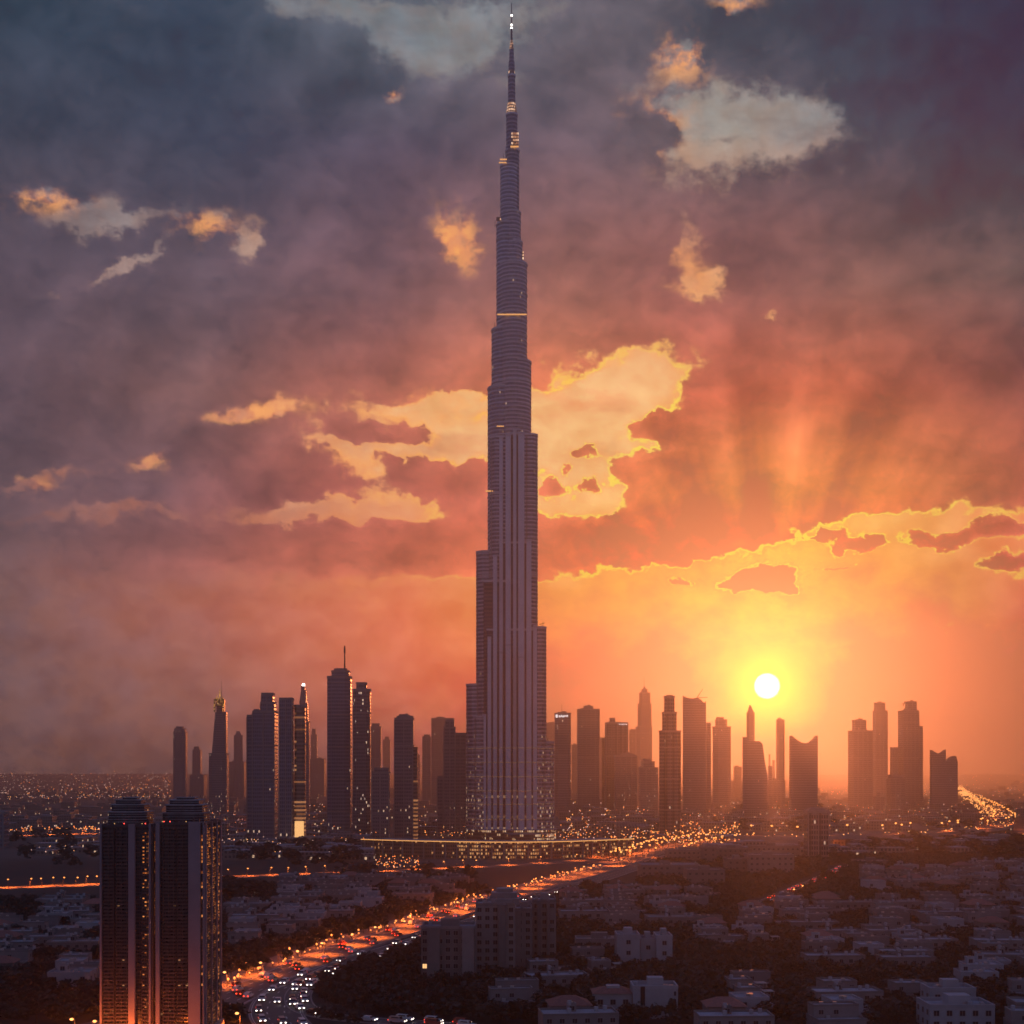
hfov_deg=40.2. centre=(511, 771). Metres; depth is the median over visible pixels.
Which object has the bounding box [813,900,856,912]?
house
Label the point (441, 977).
tree
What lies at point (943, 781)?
skyscraper
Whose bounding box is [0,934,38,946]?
house
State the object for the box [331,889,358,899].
house
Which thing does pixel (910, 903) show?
house
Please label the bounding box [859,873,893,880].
house
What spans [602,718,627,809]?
skyscraper
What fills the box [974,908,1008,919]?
house
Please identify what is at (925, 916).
house
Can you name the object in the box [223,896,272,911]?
house
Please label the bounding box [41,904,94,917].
house
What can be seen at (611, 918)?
house
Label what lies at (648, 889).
house
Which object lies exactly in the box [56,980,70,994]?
tree
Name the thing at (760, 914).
house
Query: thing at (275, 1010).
highway
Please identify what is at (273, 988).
car
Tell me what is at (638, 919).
house
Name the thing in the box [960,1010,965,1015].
window
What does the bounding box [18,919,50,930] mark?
house
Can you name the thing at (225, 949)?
tree
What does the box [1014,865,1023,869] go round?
house
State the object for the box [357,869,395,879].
house
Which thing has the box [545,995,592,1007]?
house
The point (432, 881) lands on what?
house
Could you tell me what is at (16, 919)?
house
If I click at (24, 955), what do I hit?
house
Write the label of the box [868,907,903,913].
house
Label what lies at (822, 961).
tree
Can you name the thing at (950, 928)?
tree
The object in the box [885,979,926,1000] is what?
house
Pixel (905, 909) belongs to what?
house
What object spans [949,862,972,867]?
house
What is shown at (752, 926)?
house
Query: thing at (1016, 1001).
house
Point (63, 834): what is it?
road
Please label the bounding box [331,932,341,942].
tree
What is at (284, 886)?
house
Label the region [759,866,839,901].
street
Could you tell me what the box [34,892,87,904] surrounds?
house
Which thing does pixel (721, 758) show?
skyscraper
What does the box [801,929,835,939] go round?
house
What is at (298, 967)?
car
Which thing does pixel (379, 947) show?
kerb
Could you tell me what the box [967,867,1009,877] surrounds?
house
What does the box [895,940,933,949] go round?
house
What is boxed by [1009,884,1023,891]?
house
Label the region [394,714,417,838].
skyscraper
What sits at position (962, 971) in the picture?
house
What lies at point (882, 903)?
house
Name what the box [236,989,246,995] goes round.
car
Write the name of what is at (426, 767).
skyscraper
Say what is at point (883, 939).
house
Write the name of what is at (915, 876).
house
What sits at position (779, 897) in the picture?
house
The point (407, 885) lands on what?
house
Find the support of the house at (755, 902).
on the ground
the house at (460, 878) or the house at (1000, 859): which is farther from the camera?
the house at (1000, 859)
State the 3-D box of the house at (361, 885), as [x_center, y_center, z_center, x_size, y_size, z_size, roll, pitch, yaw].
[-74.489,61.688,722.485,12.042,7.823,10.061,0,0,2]
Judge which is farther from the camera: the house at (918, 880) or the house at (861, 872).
the house at (861, 872)
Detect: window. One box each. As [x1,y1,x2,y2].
[559,1019,564,1023]
[572,1018,577,1023]
[597,1018,602,1022]
[598,999,602,1004]
[610,999,615,1004]
[610,1017,615,1022]
[641,987,644,1004]
[934,1010,939,1015]
[947,1010,952,1015]
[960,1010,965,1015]
[973,1010,978,1015]
[986,1010,991,1015]
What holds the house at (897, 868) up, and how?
on the ground
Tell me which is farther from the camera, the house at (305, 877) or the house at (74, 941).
the house at (305, 877)
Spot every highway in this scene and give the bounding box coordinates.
[222,841,714,1003]
[250,856,663,1023]
[729,786,1013,845]
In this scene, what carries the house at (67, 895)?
on the ground
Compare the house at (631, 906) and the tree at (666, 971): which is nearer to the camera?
the tree at (666, 971)
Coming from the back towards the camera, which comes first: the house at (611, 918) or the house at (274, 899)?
the house at (274, 899)
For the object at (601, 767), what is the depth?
3376.12 m
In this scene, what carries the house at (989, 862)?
on the ground
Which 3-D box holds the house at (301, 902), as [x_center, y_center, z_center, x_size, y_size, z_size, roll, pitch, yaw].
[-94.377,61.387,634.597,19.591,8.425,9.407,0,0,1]
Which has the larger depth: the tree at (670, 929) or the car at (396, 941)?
the tree at (670, 929)
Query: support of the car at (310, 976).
on the slip road at (308, 1005)
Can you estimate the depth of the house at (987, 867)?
859.14 m
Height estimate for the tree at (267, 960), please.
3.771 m
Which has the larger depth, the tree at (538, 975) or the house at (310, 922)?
the house at (310, 922)
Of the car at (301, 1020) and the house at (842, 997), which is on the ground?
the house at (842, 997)
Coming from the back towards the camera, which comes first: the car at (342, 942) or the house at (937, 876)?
the house at (937, 876)
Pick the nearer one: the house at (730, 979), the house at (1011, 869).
the house at (730, 979)
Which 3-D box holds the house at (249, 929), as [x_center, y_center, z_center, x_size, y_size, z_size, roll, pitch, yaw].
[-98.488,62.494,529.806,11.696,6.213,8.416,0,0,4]
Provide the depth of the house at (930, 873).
818.38 m
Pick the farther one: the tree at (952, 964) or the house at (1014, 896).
the house at (1014, 896)
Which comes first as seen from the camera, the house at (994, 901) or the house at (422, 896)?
the house at (994, 901)
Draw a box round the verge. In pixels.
[82,840,713,1023]
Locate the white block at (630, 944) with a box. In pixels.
[614,927,672,962]
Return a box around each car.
[231,981,241,987]
[232,985,242,991]
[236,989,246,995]
[243,991,253,998]
[255,1004,261,1012]
[258,971,267,976]
[258,994,265,1001]
[258,1014,265,1022]
[264,973,273,978]
[268,976,277,982]
[268,985,276,991]
[274,997,280,1003]
[278,1016,286,1023]
[280,977,288,983]
[286,959,294,964]
[289,997,295,1005]
[292,962,300,966]
[292,984,299,990]
[295,966,303,970]
[295,1003,304,1009]
[296,979,303,985]
[297,969,307,975]
[297,1017,306,1023]
[300,990,306,997]
[301,995,307,1002]
[305,973,314,980]
[306,979,314,986]
[306,1008,316,1013]
[323,957,331,962]
[325,966,333,970]
[336,956,345,961]
[338,940,346,944]
[361,1015,377,1021]
[370,940,377,944]
[388,1015,406,1023]
[392,939,401,943]
[394,932,402,936]
[396,1013,413,1021]
[424,1015,442,1020]
[424,1018,443,1023]
[453,1017,471,1023]
[457,1020,474,1023]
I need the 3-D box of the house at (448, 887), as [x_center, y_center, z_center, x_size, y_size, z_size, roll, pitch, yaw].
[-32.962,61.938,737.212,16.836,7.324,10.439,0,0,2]
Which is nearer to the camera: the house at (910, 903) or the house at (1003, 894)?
the house at (910, 903)
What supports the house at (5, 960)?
on the ground
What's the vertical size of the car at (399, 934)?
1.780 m
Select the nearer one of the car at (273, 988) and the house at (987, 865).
the car at (273, 988)
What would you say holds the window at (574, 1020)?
in the house at (571, 1013)
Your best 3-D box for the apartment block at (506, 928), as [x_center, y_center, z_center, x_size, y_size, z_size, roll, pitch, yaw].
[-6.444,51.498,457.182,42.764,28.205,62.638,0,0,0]
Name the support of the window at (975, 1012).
in the house at (948, 1001)
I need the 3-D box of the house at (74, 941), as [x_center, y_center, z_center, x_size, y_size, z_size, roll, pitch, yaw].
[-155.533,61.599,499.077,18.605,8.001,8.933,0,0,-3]
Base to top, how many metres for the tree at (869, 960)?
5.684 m
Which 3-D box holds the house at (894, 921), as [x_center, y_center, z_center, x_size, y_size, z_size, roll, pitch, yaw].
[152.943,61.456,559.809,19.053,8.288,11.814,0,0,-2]
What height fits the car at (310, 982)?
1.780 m
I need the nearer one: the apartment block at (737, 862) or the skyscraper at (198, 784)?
the apartment block at (737, 862)
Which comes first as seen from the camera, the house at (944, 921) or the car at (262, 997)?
the car at (262, 997)
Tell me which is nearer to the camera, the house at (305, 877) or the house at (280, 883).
the house at (280, 883)
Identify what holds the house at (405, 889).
on the ground
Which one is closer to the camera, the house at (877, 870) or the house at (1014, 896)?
the house at (1014, 896)
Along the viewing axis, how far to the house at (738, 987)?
387.11 m
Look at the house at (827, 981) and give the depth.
399.55 m
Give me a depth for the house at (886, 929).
529.95 m
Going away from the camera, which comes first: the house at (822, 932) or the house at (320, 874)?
the house at (822, 932)
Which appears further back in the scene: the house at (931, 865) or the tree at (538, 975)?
the house at (931, 865)
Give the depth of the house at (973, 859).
927.46 m
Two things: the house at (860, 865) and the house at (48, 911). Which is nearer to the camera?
the house at (48, 911)
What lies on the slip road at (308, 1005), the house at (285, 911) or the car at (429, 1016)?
the car at (429, 1016)
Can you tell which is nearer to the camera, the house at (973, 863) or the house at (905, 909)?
the house at (905, 909)
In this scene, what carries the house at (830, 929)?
on the ground
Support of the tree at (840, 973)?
on the ground
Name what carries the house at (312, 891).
on the ground
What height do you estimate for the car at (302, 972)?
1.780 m
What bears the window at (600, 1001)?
in the house at (615, 996)
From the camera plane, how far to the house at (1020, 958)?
447.04 m
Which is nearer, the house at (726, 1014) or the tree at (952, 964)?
the house at (726, 1014)
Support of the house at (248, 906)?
on the ground
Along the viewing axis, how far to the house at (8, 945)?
476.27 m
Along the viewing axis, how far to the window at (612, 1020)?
346.92 m
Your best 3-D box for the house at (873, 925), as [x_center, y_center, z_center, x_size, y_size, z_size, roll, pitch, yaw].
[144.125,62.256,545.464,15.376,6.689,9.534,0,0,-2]
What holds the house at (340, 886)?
on the ground
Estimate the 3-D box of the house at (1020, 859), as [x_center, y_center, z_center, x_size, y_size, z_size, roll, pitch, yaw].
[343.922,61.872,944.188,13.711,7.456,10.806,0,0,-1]
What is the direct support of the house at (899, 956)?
on the ground
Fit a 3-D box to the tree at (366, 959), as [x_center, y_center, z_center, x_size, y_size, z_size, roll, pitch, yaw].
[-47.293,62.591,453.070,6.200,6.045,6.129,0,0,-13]
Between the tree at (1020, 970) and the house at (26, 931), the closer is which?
the tree at (1020, 970)
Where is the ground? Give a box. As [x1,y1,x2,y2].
[0,774,1023,1023]
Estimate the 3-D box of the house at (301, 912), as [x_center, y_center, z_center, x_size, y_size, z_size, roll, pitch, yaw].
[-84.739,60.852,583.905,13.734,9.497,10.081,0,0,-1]
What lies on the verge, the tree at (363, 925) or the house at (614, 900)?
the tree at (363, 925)
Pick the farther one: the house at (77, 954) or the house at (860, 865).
the house at (860, 865)
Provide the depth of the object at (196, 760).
3587.50 m
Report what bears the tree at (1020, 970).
on the ground
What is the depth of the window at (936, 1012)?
355.92 m
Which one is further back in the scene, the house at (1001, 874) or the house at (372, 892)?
the house at (1001, 874)
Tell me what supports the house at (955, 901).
on the ground
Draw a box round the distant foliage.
[9,801,1023,896]
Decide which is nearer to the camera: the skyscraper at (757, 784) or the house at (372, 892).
the house at (372, 892)
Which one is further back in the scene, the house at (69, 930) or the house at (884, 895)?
the house at (884, 895)
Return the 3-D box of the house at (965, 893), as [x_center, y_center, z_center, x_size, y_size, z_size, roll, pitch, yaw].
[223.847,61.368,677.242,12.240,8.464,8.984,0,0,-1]
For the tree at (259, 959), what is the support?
on the verge
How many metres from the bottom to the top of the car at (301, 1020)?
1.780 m
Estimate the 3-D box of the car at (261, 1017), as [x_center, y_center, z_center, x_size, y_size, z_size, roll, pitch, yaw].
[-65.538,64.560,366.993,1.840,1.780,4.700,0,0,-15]
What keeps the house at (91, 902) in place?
on the ground
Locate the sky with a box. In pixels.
[0,0,1023,773]
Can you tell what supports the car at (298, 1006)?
on the slip road at (308, 1005)
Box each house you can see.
[0,913,15,914]
[0,915,22,925]
[0,919,14,927]
[0,923,38,935]
[0,930,21,938]
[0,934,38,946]
[0,942,41,950]
[0,948,33,967]
[0,955,20,967]
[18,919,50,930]
[23,928,82,944]
[28,915,62,926]
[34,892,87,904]
[36,907,72,923]
[37,900,88,910]
[39,889,90,899]
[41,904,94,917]
[44,899,69,904]
[46,933,99,957]
[47,962,96,994]
[51,925,78,928]
[52,928,82,932]
[55,957,87,967]
[58,951,99,961]
[65,962,99,978]
[70,917,96,924]
[75,920,99,937]
[80,898,99,907]
[81,912,99,919]
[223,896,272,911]
[225,905,249,923]
[226,922,261,932]
[226,931,262,950]
[228,907,282,923]
[228,916,265,924]
[231,897,259,900]
[234,903,256,911]
[234,928,260,930]
[264,922,310,941]
[265,904,296,916]
[268,912,321,929]
[270,901,300,910]
[271,895,297,903]
[276,884,297,892]
[277,880,293,887]
[278,875,320,887]
[278,877,301,880]
[278,890,320,901]
[279,871,317,879]
[279,873,293,875]
[279,886,324,896]
[283,898,326,907]
[288,884,304,889]
[292,906,326,918]
[306,903,354,918]
[308,873,348,880]
[308,900,339,907]
[310,872,332,876]
[311,881,335,886]
[312,887,337,896]
[317,883,343,889]
[329,875,347,876]
[329,878,353,882]
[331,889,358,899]
[331,892,355,900]
[338,900,364,908]
[340,871,356,878]
[344,881,368,887]
[344,883,371,890]
[354,892,384,908]
[355,874,379,880]
[356,883,378,889]
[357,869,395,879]
[358,890,386,898]
[359,876,384,885]
[386,871,425,879]
[387,878,410,885]
[387,880,431,891]
[391,887,433,905]
[394,876,419,884]
[399,887,424,891]
[417,878,440,885]
[430,871,469,882]
[433,877,450,882]
[434,882,465,895]
[444,872,473,881]
[487,985,534,1015]
[495,977,541,992]
[524,958,570,971]
[524,965,588,992]
[538,1000,618,1023]
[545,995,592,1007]
[558,887,583,897]
[558,903,608,924]
[559,898,588,905]
[564,891,588,897]
[565,893,607,907]
[566,904,590,908]
[569,946,604,957]
[575,932,614,945]
[586,957,621,970]
[590,984,631,1011]
[602,884,644,898]
[602,898,640,908]
[603,880,640,888]
[604,892,638,903]
[604,913,638,926]
[605,906,630,909]
[607,884,628,888]
[608,889,633,898]
[609,895,634,900]
[609,902,646,912]
[609,910,641,924]
[630,976,677,1018]
[639,881,681,894]
[643,895,660,904]
[644,908,701,930]
[649,895,679,907]
[650,890,693,899]
[652,885,679,893]
[656,905,695,913]
[657,901,685,911]
[679,895,708,910]
[683,885,720,894]
[693,914,722,919]
[693,920,722,931]
[693,1003,774,1023]
[695,932,736,943]
[696,917,726,925]
[698,925,744,940]
[701,996,747,1009]
[724,974,766,991]
[728,991,780,1019]
[730,970,770,987]
[731,920,763,934]
[732,983,774,995]
[737,900,766,908]
[737,916,771,925]
[739,907,767,915]
[742,902,773,913]
[744,912,785,924]
[747,930,779,943]
[774,900,803,909]
[775,895,800,900]
[776,891,801,897]
[777,907,807,918]
[781,901,832,915]
[783,898,812,905]
[786,914,838,928]
[797,911,843,922]
[800,940,837,951]
[800,946,865,972]
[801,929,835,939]
[805,922,862,936]
[806,932,844,942]
[806,980,883,1005]
[806,1001,866,1023]
[811,891,838,896]
[812,893,840,901]
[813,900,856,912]
[816,976,856,986]
[821,994,873,1020]
[832,896,872,908]
[841,930,889,942]
[853,935,893,946]
[853,941,884,954]
[858,870,874,876]
[859,863,886,869]
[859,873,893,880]
[860,879,891,890]
[861,923,882,929]
[862,868,883,872]
[862,872,885,876]
[862,876,886,880]
[863,865,885,871]
[863,922,921,938]
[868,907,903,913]
[869,915,910,926]
[870,901,910,912]
[873,895,924,907]
[873,911,914,922]
[874,942,933,955]
[875,892,906,898]
[875,948,936,967]
[878,906,906,911]
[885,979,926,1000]
[886,871,910,877]
[887,865,909,870]
[891,874,936,884]
[892,928,929,938]
[894,861,918,868]
[894,880,928,889]
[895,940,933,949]
[896,931,958,949]
[900,872,923,877]
[900,874,925,877]
[901,869,919,872]
[911,904,966,919]
[911,923,955,932]
[916,978,994,1023]
[919,891,951,898]
[919,911,944,922]
[920,870,943,877]
[920,904,941,908]
[921,864,956,870]
[924,894,960,904]
[925,864,945,866]
[925,902,953,908]
[929,866,966,873]
[929,898,960,908]
[930,916,967,929]
[931,872,959,879]
[933,879,959,887]
[941,870,981,882]
[941,877,970,885]
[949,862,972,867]
[953,963,998,987]
[957,867,980,870]
[957,902,1009,913]
[958,955,1003,970]
[959,890,988,897]
[959,899,995,906]
[963,911,1000,924]
[966,895,995,900]
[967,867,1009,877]
[968,858,986,862]
[969,865,990,870]
[969,883,1006,892]
[969,932,1023,948]
[970,862,992,865]
[971,861,995,868]
[971,897,1011,907]
[972,876,1004,883]
[972,881,999,888]
[972,945,1023,962]
[973,864,998,870]
[974,872,1000,880]
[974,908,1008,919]
[974,916,1010,929]
[974,927,1001,929]
[974,930,1011,936]
[974,952,1011,976]
[975,940,1018,950]
[993,890,1022,903]
[994,857,1016,862]
[1000,861,1023,866]
[1003,1005,1023,1023]
[1005,879,1023,887]
[1006,893,1023,904]
[1006,977,1023,993]
[1006,996,1023,1005]
[1008,867,1016,872]
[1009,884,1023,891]
[1009,914,1023,923]
[1010,858,1023,861]
[1011,875,1023,879]
[1013,906,1023,913]
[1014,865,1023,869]
[1014,870,1023,874]
[1014,877,1023,881]
[1015,916,1023,926]
[1016,955,1023,976]
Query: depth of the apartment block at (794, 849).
1031.91 m
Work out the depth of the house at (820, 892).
675.29 m
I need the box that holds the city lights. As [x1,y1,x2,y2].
[0,771,1022,867]
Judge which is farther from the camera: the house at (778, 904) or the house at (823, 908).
the house at (778, 904)
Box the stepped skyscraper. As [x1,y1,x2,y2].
[466,3,556,839]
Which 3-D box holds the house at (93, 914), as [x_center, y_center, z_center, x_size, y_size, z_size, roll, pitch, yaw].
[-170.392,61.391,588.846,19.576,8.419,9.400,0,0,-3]
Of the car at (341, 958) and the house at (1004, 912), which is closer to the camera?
the car at (341, 958)
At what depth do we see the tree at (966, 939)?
514.12 m
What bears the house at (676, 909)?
on the ground
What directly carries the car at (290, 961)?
on the highway at (256, 981)
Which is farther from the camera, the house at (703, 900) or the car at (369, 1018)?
the house at (703, 900)
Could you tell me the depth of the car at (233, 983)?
424.51 m
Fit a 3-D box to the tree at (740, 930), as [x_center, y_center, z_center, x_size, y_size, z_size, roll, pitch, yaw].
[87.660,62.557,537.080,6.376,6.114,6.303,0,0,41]
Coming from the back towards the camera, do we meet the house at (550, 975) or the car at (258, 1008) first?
the house at (550, 975)
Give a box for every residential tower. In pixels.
[99,794,154,1023]
[155,795,221,1023]
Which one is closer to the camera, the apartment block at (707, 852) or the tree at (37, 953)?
the tree at (37, 953)
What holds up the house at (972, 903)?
on the ground
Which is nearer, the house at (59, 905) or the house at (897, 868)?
the house at (59, 905)
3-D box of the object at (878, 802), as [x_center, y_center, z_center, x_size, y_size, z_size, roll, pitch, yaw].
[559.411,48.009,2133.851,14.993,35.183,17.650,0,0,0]
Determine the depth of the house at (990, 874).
806.69 m
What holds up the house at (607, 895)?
on the ground
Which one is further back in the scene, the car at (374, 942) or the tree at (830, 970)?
the car at (374, 942)
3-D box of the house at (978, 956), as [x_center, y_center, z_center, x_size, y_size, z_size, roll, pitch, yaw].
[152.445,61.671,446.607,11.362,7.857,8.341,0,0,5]
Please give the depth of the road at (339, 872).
931.20 m
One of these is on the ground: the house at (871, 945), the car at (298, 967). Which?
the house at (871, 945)
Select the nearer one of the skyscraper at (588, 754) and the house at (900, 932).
the house at (900, 932)
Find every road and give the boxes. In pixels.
[0,857,627,888]
[9,833,99,834]
[285,977,454,1023]
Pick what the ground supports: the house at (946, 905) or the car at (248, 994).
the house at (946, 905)
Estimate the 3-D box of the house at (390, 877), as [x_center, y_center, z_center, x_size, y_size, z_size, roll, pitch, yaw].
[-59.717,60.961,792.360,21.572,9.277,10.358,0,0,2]
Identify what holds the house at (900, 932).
on the ground
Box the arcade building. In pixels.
[361,838,632,859]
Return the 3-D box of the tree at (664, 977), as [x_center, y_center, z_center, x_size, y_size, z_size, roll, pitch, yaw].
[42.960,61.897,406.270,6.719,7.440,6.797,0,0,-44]
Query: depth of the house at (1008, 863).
910.63 m
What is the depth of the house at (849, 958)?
455.38 m
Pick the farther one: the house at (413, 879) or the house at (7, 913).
the house at (413, 879)
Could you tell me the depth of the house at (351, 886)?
710.29 m
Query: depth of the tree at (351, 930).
553.39 m
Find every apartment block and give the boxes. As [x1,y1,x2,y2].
[421,887,555,978]
[637,860,699,876]
[665,847,698,861]
[683,865,724,884]
[699,844,716,861]
[717,845,747,857]
[723,855,746,872]
[744,851,793,872]
[747,843,799,855]
[851,857,888,864]
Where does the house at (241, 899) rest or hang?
on the ground
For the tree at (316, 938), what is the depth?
525.25 m
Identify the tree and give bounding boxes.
[26,958,41,969]
[32,947,44,957]
[39,961,51,970]
[41,965,52,971]
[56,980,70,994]
[77,984,96,997]
[89,945,99,958]
[222,943,229,956]
[232,951,244,966]
[239,962,252,975]
[246,958,259,971]
[247,956,262,968]
[261,955,271,962]
[279,948,292,959]
[296,943,306,954]
[303,937,315,948]
[307,926,318,935]
[310,935,319,946]
[315,930,327,944]
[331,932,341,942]
[345,926,356,934]
[357,956,374,963]
[358,922,368,932]
[363,918,374,931]
[374,921,381,929]
[379,919,388,927]
[393,913,403,921]
[402,945,411,956]
[417,909,423,916]
[435,900,443,908]
[435,969,448,984]
[445,895,454,901]
[462,971,480,981]
[509,965,523,973]
[533,972,544,986]
[556,921,565,933]
[591,966,602,977]
[618,919,631,927]
[653,972,669,980]
[655,967,673,977]
[661,924,674,933]
[665,998,678,1022]
[713,989,726,996]
[734,927,747,937]
[754,936,765,945]
[769,930,783,938]
[771,989,791,999]
[816,954,833,967]
[823,965,835,973]
[834,972,849,976]
[861,976,872,984]
[865,955,875,960]
[867,958,875,964]
[922,971,938,978]
[941,953,957,963]
[944,925,956,931]
[947,960,958,967]
[961,929,971,940]
[963,936,970,944]
[976,981,993,993]
[989,945,997,950]
[1015,965,1023,975]
[1018,927,1023,936]
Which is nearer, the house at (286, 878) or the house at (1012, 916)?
the house at (1012, 916)
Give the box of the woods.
[0,849,1023,1023]
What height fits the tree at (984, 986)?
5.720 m
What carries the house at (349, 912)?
on the ground
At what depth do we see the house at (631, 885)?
740.12 m
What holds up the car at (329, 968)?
on the slip road at (308, 1005)
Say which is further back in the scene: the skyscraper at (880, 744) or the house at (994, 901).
the skyscraper at (880, 744)
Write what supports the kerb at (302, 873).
on the ground
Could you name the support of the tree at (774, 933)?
on the ground
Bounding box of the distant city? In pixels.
[0,780,1023,861]
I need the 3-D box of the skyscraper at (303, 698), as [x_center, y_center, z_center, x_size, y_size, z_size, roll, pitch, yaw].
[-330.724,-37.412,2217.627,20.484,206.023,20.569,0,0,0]
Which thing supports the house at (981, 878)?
on the ground
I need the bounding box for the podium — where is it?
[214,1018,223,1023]
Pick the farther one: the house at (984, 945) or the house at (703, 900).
the house at (703, 900)
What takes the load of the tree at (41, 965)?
on the ground
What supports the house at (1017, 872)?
on the ground
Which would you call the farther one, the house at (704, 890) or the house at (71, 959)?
the house at (704, 890)
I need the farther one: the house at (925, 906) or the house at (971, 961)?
the house at (925, 906)
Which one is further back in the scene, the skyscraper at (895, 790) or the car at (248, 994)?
the skyscraper at (895, 790)
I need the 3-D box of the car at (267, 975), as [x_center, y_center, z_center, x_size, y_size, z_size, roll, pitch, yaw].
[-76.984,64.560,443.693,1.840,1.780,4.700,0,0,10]
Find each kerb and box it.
[0,857,629,889]
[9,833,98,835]
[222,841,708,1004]
[248,855,663,1023]
[284,979,452,1023]
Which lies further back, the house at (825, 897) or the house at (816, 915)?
the house at (825, 897)
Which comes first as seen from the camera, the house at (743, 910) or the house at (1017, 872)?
the house at (743, 910)
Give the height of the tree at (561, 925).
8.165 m
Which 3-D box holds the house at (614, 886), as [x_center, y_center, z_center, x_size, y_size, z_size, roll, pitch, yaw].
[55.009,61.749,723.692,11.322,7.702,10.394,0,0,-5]
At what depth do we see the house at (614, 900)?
638.66 m
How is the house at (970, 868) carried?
on the ground
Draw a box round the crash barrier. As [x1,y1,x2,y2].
[328,842,717,965]
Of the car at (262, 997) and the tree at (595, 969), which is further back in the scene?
the tree at (595, 969)
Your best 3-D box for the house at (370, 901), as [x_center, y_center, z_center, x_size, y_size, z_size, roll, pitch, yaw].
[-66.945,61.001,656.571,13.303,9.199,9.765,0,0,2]
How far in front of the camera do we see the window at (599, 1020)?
346.49 m
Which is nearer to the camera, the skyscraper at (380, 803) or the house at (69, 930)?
the house at (69, 930)
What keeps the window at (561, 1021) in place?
in the house at (571, 1013)
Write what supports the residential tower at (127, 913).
on the ground
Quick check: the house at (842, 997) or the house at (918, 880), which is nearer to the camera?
the house at (842, 997)
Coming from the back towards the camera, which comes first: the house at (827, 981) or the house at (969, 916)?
the house at (969, 916)
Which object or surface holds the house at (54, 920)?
on the ground
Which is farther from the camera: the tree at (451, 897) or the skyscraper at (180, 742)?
the skyscraper at (180, 742)
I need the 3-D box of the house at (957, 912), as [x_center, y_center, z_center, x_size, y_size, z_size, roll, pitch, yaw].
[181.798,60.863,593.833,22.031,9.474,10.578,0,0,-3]
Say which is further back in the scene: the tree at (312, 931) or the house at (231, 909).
the house at (231, 909)
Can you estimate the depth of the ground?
1026.15 m
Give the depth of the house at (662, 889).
702.82 m
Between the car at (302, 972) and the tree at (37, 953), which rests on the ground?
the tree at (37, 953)
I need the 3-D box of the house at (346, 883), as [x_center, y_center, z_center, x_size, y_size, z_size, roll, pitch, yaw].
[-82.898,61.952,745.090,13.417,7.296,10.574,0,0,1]
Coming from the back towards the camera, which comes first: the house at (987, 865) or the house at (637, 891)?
the house at (987, 865)
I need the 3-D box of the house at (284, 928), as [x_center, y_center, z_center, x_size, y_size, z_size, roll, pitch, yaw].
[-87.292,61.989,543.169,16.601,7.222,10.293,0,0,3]
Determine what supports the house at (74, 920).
on the ground
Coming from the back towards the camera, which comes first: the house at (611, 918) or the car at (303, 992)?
the house at (611, 918)
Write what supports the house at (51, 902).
on the ground
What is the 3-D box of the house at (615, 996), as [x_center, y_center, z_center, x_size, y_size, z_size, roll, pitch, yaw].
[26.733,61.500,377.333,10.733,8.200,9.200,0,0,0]
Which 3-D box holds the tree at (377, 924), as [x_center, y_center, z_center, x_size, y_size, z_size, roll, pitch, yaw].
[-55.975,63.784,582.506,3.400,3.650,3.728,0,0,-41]
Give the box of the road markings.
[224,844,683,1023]
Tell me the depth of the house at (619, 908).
605.14 m
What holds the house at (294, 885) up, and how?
on the ground
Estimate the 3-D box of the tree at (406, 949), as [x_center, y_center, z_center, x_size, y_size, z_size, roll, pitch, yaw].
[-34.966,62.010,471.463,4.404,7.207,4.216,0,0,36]
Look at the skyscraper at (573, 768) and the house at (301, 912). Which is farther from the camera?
the skyscraper at (573, 768)
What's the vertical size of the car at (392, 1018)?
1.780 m
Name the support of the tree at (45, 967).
on the ground
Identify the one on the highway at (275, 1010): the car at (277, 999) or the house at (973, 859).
the car at (277, 999)

